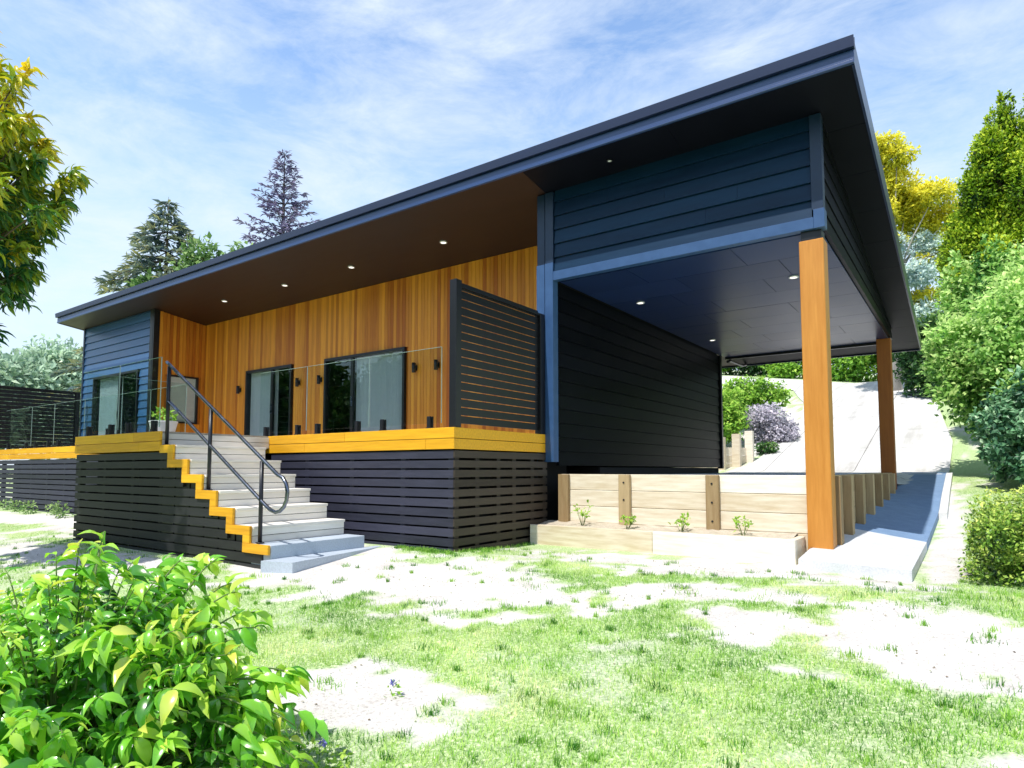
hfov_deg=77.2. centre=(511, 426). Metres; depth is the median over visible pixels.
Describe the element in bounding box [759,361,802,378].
bush
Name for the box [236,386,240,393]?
wall light
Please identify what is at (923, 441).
driveway
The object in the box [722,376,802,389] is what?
driveway
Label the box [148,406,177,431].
potted plant
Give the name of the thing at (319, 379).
wall light
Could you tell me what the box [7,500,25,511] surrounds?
young shrub
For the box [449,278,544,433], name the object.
privacy screen
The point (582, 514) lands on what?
seedling
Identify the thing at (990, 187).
cypress tree
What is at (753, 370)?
bush
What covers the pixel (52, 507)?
young shrub
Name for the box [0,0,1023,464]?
sky
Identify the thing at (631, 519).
seedling
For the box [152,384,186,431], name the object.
glass balustrade
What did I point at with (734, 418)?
bush
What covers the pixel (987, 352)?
shrub
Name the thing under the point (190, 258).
leafy tree
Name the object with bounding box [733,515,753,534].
seedling
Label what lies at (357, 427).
glass balustrade
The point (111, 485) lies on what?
deck
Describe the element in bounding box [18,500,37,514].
young shrub
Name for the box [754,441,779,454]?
plant
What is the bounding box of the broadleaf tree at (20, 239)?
[0,32,94,347]
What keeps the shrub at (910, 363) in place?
on the ground at (944, 649)
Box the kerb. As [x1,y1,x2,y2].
[939,472,952,519]
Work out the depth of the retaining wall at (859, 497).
10.07 m
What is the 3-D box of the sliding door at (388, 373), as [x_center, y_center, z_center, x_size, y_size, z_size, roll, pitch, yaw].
[-3.565,-0.688,15.498,2.850,2.277,0.236,-3,-5,35]
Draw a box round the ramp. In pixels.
[855,472,946,549]
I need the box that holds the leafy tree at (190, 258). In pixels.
[123,232,252,286]
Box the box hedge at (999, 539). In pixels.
[957,485,1023,588]
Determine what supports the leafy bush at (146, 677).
on the ground at (944, 649)
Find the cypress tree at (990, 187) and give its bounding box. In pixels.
[932,88,1023,316]
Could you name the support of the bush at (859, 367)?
on the ground at (944, 649)
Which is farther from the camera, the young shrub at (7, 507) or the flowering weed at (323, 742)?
the young shrub at (7, 507)
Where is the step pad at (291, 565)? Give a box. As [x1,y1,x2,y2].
[261,546,380,573]
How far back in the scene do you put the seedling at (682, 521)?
8.86 m
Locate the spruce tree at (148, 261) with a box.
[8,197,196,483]
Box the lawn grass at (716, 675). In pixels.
[0,477,1023,767]
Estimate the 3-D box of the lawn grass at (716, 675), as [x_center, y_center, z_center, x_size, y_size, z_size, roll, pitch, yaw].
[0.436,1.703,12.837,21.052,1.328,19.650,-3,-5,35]
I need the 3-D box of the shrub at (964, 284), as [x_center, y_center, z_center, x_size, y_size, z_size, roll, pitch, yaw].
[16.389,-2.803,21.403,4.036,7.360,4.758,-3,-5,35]
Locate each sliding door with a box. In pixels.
[91,369,141,435]
[244,364,293,435]
[323,347,406,433]
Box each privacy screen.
[0,383,79,447]
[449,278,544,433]
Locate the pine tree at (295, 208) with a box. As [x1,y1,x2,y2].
[232,149,320,244]
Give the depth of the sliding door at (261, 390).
18.01 m
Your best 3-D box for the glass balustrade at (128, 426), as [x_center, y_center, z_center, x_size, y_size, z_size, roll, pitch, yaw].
[-5.885,-0.473,10.140,1.325,1.143,0.100,-3,-5,35]
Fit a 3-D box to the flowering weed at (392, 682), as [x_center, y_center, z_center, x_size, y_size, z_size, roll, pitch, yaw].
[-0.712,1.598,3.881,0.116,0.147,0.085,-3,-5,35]
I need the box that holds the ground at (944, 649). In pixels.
[0,371,1023,767]
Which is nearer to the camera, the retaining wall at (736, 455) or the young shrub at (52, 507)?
the young shrub at (52, 507)
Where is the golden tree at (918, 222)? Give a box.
[875,129,959,390]
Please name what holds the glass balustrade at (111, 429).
on the deck
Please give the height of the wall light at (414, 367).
0.220 m
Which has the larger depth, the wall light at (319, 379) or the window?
the window
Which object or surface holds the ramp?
on the ground at (944, 649)
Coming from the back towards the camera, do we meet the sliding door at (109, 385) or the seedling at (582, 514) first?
the sliding door at (109, 385)
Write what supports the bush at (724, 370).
on the ground at (944, 649)
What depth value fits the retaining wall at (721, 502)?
9.16 m
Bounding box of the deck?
[0,427,566,568]
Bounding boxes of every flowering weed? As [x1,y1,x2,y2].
[285,737,354,767]
[384,679,403,698]
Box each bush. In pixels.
[0,530,328,767]
[722,368,729,374]
[722,374,792,416]
[722,383,752,443]
[725,364,782,376]
[740,400,800,442]
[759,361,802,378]
[831,354,877,381]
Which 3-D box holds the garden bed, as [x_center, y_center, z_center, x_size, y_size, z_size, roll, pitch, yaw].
[2.029,1.645,9.119,3.870,0.443,0.620,-3,-5,35]
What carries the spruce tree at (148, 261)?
on the ground at (944, 649)
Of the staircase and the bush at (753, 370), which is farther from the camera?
the bush at (753, 370)
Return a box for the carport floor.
[570,473,866,494]
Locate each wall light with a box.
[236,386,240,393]
[295,378,299,386]
[317,375,321,383]
[412,362,416,372]
[434,359,439,369]
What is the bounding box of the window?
[166,375,198,423]
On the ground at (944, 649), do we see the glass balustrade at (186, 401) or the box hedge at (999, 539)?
the box hedge at (999, 539)
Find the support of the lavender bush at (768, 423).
on the ground at (944, 649)
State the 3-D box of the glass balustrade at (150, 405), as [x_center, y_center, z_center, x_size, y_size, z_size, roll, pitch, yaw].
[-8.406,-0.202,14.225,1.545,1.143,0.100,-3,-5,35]
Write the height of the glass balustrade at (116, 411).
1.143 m
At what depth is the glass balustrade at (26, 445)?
17.78 m
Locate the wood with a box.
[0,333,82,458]
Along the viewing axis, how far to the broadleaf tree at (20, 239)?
8.71 m
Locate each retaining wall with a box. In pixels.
[558,474,807,551]
[704,431,753,469]
[835,473,895,544]
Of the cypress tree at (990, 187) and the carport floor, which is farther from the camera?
the cypress tree at (990, 187)
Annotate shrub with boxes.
[0,498,13,509]
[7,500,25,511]
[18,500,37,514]
[45,501,63,514]
[50,503,72,518]
[892,309,947,400]
[914,238,1023,469]
[930,234,1022,442]
[966,365,1023,483]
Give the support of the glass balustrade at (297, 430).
on the deck
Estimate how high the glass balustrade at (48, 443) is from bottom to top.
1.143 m
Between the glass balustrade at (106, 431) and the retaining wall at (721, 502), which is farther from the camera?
the glass balustrade at (106, 431)
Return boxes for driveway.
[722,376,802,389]
[726,379,952,484]
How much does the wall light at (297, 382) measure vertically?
0.220 m
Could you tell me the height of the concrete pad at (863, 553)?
0.415 m
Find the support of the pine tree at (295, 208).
on the ground at (944, 649)
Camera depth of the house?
12.31 m
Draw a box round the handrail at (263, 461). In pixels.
[162,361,288,543]
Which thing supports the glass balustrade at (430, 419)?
on the deck
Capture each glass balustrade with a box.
[6,407,32,448]
[33,404,54,447]
[56,399,85,446]
[85,365,120,435]
[88,373,182,434]
[90,395,116,433]
[118,390,150,430]
[124,357,161,433]
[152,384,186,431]
[261,367,307,435]
[309,357,369,433]
[375,347,441,430]
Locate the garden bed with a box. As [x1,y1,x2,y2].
[530,520,805,564]
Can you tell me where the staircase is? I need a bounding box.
[159,433,363,564]
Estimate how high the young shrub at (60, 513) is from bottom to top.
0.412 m
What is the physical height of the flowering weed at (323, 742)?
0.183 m
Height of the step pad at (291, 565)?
0.195 m
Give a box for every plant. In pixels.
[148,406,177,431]
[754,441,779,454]
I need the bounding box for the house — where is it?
[55,34,920,549]
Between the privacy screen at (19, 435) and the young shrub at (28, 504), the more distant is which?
the privacy screen at (19, 435)
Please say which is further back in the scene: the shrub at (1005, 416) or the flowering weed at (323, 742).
the shrub at (1005, 416)
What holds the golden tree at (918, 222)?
on the ground at (944, 649)
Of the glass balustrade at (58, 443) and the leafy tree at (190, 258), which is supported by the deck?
the glass balustrade at (58, 443)
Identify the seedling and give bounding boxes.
[570,500,592,524]
[619,513,636,528]
[668,512,689,530]
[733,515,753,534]
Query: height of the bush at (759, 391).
2.842 m
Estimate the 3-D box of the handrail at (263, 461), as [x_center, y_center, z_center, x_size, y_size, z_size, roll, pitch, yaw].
[-3.987,0.222,8.762,3.101,2.576,0.110,-3,-5,35]
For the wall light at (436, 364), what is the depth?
13.98 m
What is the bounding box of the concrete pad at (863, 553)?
[798,529,926,581]
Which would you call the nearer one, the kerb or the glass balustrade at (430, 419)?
the glass balustrade at (430, 419)

